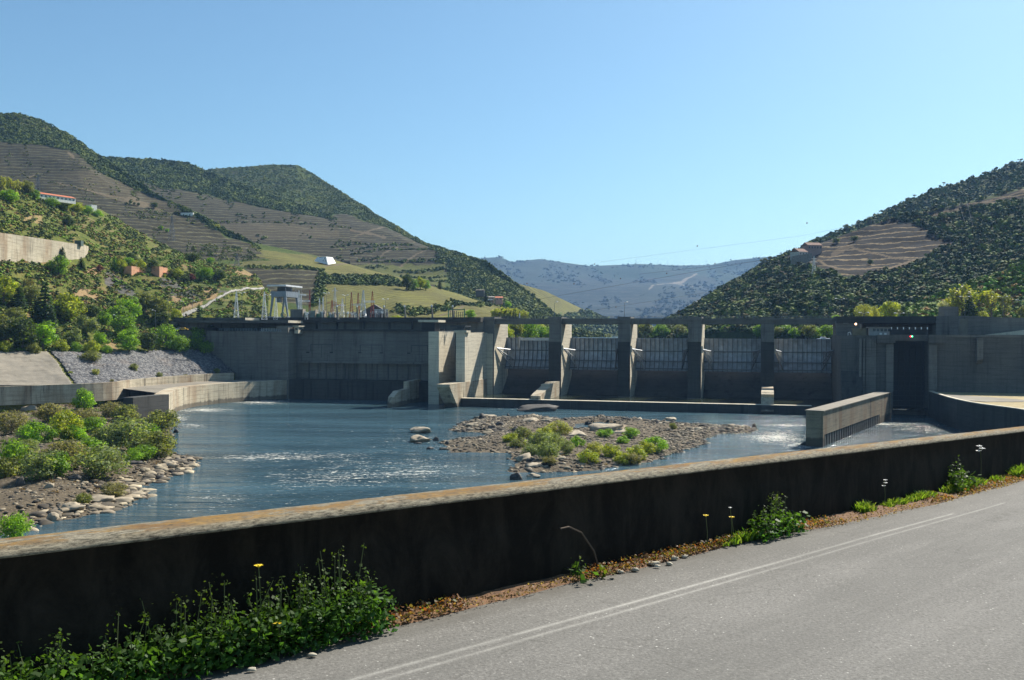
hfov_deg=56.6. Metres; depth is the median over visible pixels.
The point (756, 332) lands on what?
broadleaf tree
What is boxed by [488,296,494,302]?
barn
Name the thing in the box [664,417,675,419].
boulder
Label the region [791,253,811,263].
terrace wall
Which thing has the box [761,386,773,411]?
divider wall
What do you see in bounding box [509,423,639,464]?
island weeds
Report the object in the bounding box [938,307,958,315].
concrete portal
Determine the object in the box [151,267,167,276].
garden pavilion
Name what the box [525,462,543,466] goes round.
boulder
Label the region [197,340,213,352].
willow shrub
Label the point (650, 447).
shrub
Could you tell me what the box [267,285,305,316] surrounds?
gantry crane
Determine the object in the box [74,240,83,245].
container
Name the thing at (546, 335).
willow shrub
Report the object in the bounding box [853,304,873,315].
willow shrub
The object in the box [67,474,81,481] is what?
boulder
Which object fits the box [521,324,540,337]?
willow shrub
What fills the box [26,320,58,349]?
broadleaf tree
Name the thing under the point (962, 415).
curved guide wall
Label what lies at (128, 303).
broadleaf tree
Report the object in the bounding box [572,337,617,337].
reservoir water
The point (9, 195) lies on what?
broadleaf tree
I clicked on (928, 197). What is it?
ridge woods
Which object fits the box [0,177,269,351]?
hillside scrub
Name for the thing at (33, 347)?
shrub
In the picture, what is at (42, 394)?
bank wall
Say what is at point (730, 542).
grass tuft
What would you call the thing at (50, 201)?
shrub
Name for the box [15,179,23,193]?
poplar tree
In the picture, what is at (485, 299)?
cypress tree
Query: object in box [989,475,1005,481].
grass tuft
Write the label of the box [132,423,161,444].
shrub
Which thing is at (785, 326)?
willow shrub
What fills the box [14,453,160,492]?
dry grass
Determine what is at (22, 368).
slope slab
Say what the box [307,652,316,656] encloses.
white stone
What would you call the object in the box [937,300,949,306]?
broadleaf tree
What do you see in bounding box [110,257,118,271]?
cypress tree
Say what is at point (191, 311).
access road
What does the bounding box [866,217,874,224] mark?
broadleaf tree
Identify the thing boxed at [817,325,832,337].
broadleaf tree
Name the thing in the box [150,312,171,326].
broadleaf tree
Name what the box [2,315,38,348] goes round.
broadleaf tree
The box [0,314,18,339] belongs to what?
broadleaf tree
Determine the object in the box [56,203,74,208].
shrub
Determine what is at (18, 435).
willow shrub
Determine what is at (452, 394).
training wall
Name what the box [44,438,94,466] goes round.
willow shrub
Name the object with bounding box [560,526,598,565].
dry stalk
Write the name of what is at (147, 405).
end wall
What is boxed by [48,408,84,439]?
shrub
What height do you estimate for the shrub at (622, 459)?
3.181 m
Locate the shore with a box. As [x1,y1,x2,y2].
[0,404,185,533]
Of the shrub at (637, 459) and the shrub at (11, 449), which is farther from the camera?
the shrub at (637, 459)
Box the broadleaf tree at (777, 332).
[774,327,784,338]
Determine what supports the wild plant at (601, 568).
on the verge soil
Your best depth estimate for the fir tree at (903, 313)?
454.47 m
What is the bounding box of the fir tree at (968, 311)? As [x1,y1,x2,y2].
[960,291,978,315]
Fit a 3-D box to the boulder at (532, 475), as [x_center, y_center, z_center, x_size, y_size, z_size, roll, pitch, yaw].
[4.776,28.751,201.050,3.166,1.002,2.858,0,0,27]
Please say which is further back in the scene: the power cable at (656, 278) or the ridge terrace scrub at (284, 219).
the ridge terrace scrub at (284, 219)
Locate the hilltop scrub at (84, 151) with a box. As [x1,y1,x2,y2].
[0,112,247,240]
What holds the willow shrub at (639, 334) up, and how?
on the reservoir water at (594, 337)
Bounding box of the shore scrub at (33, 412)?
[0,403,168,454]
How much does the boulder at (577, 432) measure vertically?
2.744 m
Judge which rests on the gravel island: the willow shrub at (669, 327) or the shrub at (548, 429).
the shrub at (548, 429)
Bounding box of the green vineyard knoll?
[227,243,544,337]
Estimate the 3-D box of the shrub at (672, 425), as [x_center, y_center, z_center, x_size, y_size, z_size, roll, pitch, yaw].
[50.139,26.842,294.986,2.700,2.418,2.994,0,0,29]
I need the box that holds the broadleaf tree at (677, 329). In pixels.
[674,324,686,333]
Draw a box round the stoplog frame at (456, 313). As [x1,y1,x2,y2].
[448,309,464,317]
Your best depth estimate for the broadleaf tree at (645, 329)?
703.30 m
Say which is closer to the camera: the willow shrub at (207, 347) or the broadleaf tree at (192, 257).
the willow shrub at (207, 347)
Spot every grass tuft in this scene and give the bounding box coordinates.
[720,537,736,545]
[730,529,762,543]
[852,499,879,512]
[880,497,912,506]
[906,489,938,501]
[938,481,973,492]
[965,476,987,487]
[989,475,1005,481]
[1005,463,1023,476]
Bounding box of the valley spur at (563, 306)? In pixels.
[519,284,617,336]
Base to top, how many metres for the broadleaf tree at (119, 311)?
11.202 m
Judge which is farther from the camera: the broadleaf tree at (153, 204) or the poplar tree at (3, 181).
the broadleaf tree at (153, 204)
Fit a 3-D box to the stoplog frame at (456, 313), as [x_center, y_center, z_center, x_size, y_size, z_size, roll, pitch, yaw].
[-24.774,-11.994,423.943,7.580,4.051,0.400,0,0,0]
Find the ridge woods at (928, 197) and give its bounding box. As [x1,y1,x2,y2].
[658,160,1023,324]
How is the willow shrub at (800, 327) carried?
on the front spur at (891, 243)
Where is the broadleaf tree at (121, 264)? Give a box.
[115,258,127,271]
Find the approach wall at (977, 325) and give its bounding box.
[936,316,1023,334]
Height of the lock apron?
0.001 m
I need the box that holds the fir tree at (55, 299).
[52,289,62,317]
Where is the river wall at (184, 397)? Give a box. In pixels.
[154,380,286,413]
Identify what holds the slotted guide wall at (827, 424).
in the river
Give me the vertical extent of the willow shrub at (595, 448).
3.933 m
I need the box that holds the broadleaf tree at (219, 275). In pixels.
[212,270,226,281]
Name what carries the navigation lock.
on the ground
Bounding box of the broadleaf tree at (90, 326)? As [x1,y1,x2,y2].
[75,314,100,334]
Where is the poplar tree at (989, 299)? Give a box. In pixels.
[983,289,998,316]
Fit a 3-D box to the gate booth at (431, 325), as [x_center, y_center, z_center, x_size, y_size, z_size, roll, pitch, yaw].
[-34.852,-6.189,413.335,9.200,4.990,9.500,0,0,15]
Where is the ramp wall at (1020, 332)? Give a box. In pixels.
[988,330,1023,334]
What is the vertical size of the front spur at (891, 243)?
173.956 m
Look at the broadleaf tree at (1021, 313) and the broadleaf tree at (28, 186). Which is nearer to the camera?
the broadleaf tree at (1021, 313)
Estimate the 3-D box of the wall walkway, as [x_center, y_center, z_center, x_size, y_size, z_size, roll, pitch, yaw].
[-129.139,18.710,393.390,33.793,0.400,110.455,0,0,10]
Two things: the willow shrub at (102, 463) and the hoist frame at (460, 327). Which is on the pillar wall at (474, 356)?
the hoist frame at (460, 327)
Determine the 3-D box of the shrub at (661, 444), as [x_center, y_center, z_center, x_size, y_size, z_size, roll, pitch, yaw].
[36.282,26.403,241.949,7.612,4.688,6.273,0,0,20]
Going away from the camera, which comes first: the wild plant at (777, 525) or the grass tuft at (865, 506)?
the wild plant at (777, 525)
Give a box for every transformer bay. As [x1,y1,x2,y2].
[290,307,305,316]
[304,309,317,316]
[316,309,325,316]
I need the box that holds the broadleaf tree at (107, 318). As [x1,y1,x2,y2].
[94,311,112,324]
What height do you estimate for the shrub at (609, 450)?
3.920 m
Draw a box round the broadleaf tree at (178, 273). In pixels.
[173,268,183,278]
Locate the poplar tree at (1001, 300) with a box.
[997,294,1011,317]
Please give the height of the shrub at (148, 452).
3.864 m
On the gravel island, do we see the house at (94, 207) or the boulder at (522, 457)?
the boulder at (522, 457)
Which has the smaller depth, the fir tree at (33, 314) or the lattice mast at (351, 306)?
the fir tree at (33, 314)
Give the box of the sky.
[0,0,1023,265]
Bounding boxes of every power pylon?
[35,175,40,191]
[168,216,175,240]
[233,253,240,265]
[811,257,816,273]
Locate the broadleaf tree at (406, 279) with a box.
[400,274,415,290]
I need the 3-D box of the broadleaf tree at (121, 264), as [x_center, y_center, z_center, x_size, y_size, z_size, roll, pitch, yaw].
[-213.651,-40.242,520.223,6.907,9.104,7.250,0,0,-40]
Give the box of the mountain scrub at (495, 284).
[208,163,610,336]
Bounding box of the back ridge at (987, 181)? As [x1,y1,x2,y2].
[824,162,1023,238]
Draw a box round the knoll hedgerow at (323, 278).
[244,264,574,335]
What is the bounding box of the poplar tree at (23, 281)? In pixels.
[21,278,27,285]
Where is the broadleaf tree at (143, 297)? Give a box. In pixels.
[136,292,154,311]
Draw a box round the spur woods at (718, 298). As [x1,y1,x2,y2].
[639,187,1023,337]
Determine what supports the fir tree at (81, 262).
on the hillside
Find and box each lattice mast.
[233,291,238,317]
[261,292,266,319]
[273,298,277,319]
[298,291,299,307]
[333,288,336,312]
[338,299,344,316]
[349,293,353,316]
[360,290,366,316]
[370,291,374,316]
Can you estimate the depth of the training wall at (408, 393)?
409.99 m
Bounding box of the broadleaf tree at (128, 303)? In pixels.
[116,295,141,320]
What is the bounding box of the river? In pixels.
[0,399,965,538]
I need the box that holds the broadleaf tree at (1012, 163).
[1008,161,1015,165]
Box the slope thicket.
[873,259,1023,317]
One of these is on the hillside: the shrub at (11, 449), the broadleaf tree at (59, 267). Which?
the broadleaf tree at (59, 267)
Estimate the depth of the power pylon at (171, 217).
817.32 m
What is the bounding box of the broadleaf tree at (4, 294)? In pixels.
[0,274,18,302]
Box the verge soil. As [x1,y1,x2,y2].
[102,477,1023,679]
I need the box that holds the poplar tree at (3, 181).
[0,177,5,190]
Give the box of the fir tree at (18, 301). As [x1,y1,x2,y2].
[9,284,27,312]
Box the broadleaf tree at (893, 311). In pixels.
[878,301,900,315]
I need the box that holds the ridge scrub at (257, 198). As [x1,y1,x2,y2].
[103,156,331,217]
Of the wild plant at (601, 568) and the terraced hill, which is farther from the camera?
the terraced hill
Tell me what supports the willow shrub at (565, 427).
on the gravel island
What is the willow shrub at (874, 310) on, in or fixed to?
on the terrace
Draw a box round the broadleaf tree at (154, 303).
[143,295,172,315]
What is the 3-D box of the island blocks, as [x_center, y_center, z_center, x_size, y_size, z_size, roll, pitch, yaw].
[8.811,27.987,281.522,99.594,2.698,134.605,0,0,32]
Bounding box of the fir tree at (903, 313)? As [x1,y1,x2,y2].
[901,307,906,315]
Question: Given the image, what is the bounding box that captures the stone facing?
[51,349,235,383]
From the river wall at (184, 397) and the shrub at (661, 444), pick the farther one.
the river wall at (184, 397)
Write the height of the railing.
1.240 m
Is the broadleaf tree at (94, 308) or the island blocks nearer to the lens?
the island blocks
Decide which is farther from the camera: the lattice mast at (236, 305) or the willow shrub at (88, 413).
the lattice mast at (236, 305)
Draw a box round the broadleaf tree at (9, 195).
[0,189,19,203]
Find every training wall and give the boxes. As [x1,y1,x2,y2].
[387,379,420,406]
[437,379,486,406]
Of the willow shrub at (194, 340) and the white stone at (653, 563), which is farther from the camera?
the willow shrub at (194, 340)
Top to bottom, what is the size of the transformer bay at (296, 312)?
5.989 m
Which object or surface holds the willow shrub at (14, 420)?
on the shore
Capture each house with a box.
[40,192,75,204]
[89,205,96,210]
[181,213,193,215]
[362,304,383,316]
[495,296,502,303]
[790,248,807,259]
[802,242,821,256]
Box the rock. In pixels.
[517,404,558,411]
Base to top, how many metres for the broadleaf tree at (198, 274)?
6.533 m
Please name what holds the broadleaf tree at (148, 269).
on the hillside
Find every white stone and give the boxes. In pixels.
[247,667,256,670]
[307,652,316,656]
[648,561,659,565]
[668,555,677,559]
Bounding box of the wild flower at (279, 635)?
[273,622,280,658]
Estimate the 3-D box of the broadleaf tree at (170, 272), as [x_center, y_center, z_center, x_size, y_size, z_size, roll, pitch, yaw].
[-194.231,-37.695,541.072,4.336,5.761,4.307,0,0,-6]
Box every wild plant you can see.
[0,641,101,679]
[0,656,38,679]
[19,608,156,679]
[89,612,185,679]
[127,589,251,679]
[170,572,304,679]
[223,567,354,662]
[290,545,405,649]
[341,571,394,639]
[567,556,598,583]
[598,564,613,578]
[741,492,809,542]
[944,455,981,493]
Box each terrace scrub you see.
[5,144,267,264]
[137,179,350,260]
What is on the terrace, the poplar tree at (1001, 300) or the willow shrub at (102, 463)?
the poplar tree at (1001, 300)
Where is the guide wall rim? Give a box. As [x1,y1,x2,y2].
[930,391,1023,409]
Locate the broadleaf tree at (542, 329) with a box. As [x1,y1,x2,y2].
[534,325,547,337]
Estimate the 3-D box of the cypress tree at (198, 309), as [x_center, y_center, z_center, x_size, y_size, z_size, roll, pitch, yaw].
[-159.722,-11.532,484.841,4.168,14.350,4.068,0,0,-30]
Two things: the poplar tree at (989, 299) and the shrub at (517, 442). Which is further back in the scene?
the poplar tree at (989, 299)
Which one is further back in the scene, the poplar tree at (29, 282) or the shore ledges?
the poplar tree at (29, 282)
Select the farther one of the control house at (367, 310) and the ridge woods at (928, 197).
the ridge woods at (928, 197)
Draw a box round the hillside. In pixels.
[0,180,289,411]
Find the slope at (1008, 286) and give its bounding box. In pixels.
[909,262,1023,315]
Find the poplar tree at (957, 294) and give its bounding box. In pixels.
[949,282,973,314]
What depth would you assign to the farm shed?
819.80 m
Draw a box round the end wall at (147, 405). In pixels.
[123,394,168,417]
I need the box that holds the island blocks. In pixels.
[448,413,756,471]
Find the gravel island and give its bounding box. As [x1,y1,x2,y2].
[443,416,749,472]
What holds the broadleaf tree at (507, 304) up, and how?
on the green vineyard knoll
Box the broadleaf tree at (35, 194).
[28,189,40,198]
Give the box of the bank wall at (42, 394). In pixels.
[0,373,233,405]
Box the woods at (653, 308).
[480,255,776,317]
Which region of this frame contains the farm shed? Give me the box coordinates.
[476,290,484,296]
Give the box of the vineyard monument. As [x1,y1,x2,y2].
[315,257,335,264]
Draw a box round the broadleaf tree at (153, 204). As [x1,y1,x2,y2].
[151,202,157,208]
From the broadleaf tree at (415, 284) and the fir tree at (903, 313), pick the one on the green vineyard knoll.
the broadleaf tree at (415, 284)
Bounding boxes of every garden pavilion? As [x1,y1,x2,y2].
[123,266,146,276]
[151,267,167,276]
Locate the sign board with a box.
[890,327,927,334]
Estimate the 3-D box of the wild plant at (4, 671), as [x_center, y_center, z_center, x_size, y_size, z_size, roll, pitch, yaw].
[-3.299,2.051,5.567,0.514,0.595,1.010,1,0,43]
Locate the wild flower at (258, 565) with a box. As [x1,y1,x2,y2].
[254,564,261,611]
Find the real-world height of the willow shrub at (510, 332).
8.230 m
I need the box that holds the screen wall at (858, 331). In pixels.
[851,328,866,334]
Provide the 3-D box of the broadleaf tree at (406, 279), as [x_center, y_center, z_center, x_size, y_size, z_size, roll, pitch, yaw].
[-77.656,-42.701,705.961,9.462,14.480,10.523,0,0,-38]
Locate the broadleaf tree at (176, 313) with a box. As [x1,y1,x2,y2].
[170,308,182,320]
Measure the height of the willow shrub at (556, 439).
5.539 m
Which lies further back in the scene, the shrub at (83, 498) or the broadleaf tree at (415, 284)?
the broadleaf tree at (415, 284)
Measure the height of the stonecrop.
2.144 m
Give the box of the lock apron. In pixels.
[938,392,1023,408]
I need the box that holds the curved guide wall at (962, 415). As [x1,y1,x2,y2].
[929,391,1023,431]
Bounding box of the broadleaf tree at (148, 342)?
[139,330,159,350]
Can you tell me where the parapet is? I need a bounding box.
[0,426,1023,679]
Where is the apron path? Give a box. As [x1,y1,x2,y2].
[944,394,1023,401]
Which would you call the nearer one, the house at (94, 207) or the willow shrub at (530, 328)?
the willow shrub at (530, 328)
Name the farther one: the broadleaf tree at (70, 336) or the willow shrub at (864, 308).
the willow shrub at (864, 308)
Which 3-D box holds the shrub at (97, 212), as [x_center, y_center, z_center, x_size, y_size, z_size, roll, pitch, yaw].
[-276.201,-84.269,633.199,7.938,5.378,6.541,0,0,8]
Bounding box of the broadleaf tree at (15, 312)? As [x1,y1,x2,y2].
[0,307,26,320]
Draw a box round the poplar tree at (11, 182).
[6,176,15,189]
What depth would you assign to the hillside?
517.38 m
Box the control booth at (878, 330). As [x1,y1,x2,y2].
[866,327,890,334]
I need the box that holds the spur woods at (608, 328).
[547,306,638,333]
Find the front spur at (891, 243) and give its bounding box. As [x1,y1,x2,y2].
[678,187,1023,338]
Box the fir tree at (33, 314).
[29,293,42,321]
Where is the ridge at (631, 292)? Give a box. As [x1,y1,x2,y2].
[481,257,768,326]
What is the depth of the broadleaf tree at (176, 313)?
485.18 m
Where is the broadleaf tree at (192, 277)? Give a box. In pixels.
[189,273,195,280]
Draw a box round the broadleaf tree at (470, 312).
[463,309,476,316]
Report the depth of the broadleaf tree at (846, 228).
1089.50 m
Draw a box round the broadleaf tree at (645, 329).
[637,324,653,337]
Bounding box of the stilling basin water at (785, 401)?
[471,393,929,409]
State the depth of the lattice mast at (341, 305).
464.77 m
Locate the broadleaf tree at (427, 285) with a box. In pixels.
[422,280,430,289]
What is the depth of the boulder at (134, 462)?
208.78 m
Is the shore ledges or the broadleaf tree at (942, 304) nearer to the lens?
the shore ledges
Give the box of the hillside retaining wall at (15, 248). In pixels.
[0,233,87,262]
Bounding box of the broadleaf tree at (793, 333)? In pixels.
[788,327,800,338]
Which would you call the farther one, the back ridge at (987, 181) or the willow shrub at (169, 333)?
the back ridge at (987, 181)
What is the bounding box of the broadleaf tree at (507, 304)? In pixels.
[505,300,511,307]
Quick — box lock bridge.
[833,316,935,334]
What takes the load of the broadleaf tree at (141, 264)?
on the hillside
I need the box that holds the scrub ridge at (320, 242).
[110,157,349,263]
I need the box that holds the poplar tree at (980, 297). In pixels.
[970,290,988,312]
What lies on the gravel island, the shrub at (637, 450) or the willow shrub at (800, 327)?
the shrub at (637, 450)
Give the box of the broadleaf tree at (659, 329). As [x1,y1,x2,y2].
[653,324,670,337]
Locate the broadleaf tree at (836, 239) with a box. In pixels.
[832,237,840,242]
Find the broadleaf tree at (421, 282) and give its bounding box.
[416,276,426,288]
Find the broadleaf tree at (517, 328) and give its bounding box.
[509,324,523,337]
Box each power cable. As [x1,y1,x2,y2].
[39,176,222,246]
[542,257,774,298]
[603,206,947,261]
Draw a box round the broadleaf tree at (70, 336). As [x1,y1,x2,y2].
[61,328,81,345]
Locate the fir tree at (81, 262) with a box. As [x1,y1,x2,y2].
[77,259,85,268]
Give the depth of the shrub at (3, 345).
361.71 m
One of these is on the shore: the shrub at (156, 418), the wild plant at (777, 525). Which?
the shrub at (156, 418)
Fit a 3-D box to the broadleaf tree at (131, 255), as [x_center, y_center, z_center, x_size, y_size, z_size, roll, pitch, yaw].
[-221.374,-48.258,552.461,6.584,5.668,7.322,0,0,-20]
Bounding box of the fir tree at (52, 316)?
[46,309,60,337]
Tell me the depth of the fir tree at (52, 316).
396.15 m
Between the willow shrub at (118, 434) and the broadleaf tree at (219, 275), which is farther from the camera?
the broadleaf tree at (219, 275)
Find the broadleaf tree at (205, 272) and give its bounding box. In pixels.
[200,266,214,279]
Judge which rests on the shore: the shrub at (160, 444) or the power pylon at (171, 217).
the shrub at (160, 444)
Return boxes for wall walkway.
[124,380,264,392]
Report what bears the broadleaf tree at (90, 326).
on the hillside
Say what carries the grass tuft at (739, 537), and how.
on the verge soil
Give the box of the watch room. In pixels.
[293,326,304,333]
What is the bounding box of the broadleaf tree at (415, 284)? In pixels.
[410,280,419,289]
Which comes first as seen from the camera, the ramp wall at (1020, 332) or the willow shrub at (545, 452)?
the willow shrub at (545, 452)
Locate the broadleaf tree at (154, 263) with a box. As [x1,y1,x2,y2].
[147,258,159,270]
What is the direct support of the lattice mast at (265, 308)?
on the crest road at (476, 324)
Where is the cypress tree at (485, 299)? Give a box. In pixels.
[483,290,487,301]
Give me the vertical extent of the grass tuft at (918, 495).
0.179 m
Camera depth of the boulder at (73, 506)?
157.45 m
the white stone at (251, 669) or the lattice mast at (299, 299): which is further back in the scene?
the lattice mast at (299, 299)
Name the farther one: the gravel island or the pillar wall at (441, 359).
the pillar wall at (441, 359)
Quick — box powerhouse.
[180,326,472,401]
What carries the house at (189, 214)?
on the terraced hill
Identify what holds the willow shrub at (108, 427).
on the shore
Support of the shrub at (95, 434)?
on the shore
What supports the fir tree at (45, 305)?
on the hillside
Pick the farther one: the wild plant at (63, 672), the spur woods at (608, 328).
the spur woods at (608, 328)
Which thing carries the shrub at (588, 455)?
on the gravel island
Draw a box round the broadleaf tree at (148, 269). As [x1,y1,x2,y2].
[144,264,151,271]
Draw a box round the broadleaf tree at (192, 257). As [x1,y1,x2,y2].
[183,252,199,261]
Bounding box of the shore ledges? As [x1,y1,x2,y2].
[28,454,202,530]
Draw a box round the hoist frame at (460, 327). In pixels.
[451,325,470,329]
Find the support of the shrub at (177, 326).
on the hillside
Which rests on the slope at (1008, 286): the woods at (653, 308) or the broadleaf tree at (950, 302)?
the broadleaf tree at (950, 302)
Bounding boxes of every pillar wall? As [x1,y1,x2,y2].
[428,331,455,404]
[454,330,492,393]
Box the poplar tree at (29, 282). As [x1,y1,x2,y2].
[26,278,34,287]
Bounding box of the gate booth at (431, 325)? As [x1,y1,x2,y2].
[418,320,445,331]
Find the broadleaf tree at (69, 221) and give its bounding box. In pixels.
[61,216,75,225]
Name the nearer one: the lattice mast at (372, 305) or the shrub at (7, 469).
the shrub at (7, 469)
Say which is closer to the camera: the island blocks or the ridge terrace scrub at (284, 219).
the island blocks
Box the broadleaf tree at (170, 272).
[167,269,173,276]
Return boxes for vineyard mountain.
[208,165,602,336]
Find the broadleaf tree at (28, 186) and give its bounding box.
[21,180,34,194]
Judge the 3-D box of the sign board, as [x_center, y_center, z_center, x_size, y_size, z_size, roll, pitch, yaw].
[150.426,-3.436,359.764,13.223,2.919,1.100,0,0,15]
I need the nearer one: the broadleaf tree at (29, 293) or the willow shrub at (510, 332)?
the broadleaf tree at (29, 293)
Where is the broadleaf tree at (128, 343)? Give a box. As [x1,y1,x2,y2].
[113,328,140,350]
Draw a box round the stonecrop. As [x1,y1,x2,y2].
[110,474,1023,679]
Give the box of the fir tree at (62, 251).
[60,246,66,259]
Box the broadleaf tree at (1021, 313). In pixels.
[1016,305,1023,317]
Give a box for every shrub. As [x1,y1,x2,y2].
[0,340,12,351]
[0,409,29,434]
[0,437,36,472]
[0,456,21,477]
[0,510,35,537]
[12,424,45,439]
[15,447,47,468]
[16,419,60,442]
[19,438,39,449]
[19,449,67,480]
[25,342,41,352]
[35,402,64,421]
[38,450,72,477]
[44,197,59,206]
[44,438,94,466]
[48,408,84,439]
[52,339,69,351]
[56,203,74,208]
[58,424,88,439]
[69,436,106,456]
[69,443,131,478]
[70,202,85,211]
[71,341,83,350]
[71,387,96,409]
[71,408,102,419]
[72,492,93,503]
[77,350,101,360]
[80,416,106,433]
[82,340,101,352]
[83,205,93,212]
[88,428,107,444]
[92,331,107,345]
[92,369,99,374]
[93,209,103,216]
[98,401,122,416]
[98,420,135,444]
[99,482,127,496]
[100,344,112,352]
[100,415,152,450]
[110,404,140,420]
[122,450,143,461]
[125,444,157,459]
[129,363,138,370]
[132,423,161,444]
[133,429,179,457]
[142,409,181,429]
[149,323,180,348]
[170,335,191,351]
[172,323,181,330]
[179,275,189,280]
[187,327,205,349]
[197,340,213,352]
[502,432,517,441]
[507,437,527,446]
[508,326,514,335]
[514,426,533,438]
[520,443,542,454]
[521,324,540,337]
[524,431,553,450]
[534,441,560,458]
[536,426,553,434]
[542,326,548,337]
[542,456,557,464]
[546,420,573,434]
[548,431,566,447]
[558,440,575,453]
[570,435,586,445]
[575,448,601,462]
[586,441,603,454]
[595,428,613,436]
[601,443,621,457]
[612,452,631,464]
[616,435,629,442]
[622,427,639,437]
[624,445,647,460]
[624,452,642,464]
[637,325,643,337]
[638,440,656,453]
[643,435,669,451]
[648,325,656,337]
[664,324,674,334]
[669,423,677,428]
[778,324,790,335]
[796,324,808,338]
[810,328,824,338]
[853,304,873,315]
[870,306,880,315]
[976,310,989,316]
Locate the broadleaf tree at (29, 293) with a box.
[20,285,41,305]
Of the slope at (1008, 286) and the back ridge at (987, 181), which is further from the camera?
the back ridge at (987, 181)
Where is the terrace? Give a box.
[860,324,927,334]
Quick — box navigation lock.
[831,335,1023,416]
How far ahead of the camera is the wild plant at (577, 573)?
9.63 m
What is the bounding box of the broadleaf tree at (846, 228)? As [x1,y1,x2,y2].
[843,224,849,231]
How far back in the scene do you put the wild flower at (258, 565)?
7.05 m
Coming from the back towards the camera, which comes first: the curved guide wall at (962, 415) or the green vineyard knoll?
the green vineyard knoll
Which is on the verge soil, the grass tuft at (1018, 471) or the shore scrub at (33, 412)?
the grass tuft at (1018, 471)
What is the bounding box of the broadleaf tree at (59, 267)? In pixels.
[46,255,69,274]
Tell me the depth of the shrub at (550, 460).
212.57 m
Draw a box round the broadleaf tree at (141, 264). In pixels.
[133,259,145,270]
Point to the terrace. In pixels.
(895, 325)
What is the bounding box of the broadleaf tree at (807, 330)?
[801,324,816,338]
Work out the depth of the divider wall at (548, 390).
407.90 m
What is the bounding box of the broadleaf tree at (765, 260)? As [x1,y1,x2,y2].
[760,258,767,262]
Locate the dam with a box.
[461,316,834,414]
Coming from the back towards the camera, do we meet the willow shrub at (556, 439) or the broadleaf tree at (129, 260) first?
the broadleaf tree at (129, 260)
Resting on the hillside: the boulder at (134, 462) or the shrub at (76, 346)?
the shrub at (76, 346)
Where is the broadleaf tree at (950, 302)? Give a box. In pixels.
[944,297,963,312]
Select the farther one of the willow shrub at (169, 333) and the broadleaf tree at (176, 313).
the broadleaf tree at (176, 313)
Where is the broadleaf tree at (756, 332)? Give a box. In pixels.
[753,324,760,337]
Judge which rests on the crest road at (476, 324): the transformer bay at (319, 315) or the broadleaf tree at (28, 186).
the transformer bay at (319, 315)
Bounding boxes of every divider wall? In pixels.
[531,381,559,398]
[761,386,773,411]
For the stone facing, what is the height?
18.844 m
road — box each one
[169,481,1023,679]
[171,317,483,331]
[182,287,263,316]
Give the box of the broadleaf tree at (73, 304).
[53,292,87,322]
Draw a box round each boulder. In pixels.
[14,476,24,486]
[19,405,36,410]
[44,483,53,487]
[46,512,59,520]
[62,502,85,510]
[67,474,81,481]
[91,495,115,501]
[114,497,133,501]
[126,460,142,464]
[131,492,145,494]
[166,460,178,467]
[409,427,431,432]
[410,434,431,441]
[510,472,521,479]
[514,452,532,461]
[522,417,538,421]
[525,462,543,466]
[526,473,540,477]
[566,430,587,435]
[588,423,627,433]
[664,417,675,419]
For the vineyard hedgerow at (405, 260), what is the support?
on the vineyard mountain
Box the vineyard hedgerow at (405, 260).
[350,240,451,282]
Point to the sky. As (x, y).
(581, 132)
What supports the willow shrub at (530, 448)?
on the gravel island
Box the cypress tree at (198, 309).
[196,304,201,317]
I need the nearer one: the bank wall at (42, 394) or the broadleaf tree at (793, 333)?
the bank wall at (42, 394)
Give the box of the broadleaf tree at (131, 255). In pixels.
[127,252,135,259]
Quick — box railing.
[219,328,256,330]
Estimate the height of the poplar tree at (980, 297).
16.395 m
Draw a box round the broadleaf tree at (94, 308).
[78,303,101,318]
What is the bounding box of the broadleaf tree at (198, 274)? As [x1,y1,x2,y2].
[195,270,201,278]
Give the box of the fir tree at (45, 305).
[34,277,56,323]
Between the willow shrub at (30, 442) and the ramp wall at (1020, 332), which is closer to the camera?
the willow shrub at (30, 442)
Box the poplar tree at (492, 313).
[490,309,499,316]
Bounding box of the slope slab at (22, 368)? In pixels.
[0,351,70,385]
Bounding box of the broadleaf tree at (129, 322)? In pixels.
[107,315,138,332]
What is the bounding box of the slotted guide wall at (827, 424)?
[805,391,891,446]
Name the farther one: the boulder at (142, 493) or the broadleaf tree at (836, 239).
the broadleaf tree at (836, 239)
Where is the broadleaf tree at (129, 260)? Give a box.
[124,257,134,265]
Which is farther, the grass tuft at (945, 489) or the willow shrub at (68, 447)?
the willow shrub at (68, 447)
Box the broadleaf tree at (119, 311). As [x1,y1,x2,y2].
[106,304,132,321]
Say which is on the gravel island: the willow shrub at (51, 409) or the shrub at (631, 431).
the shrub at (631, 431)
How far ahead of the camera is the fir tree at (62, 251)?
485.23 m
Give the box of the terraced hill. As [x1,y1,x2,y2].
[0,114,269,264]
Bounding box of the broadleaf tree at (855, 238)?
[850,235,857,241]
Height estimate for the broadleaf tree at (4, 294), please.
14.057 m

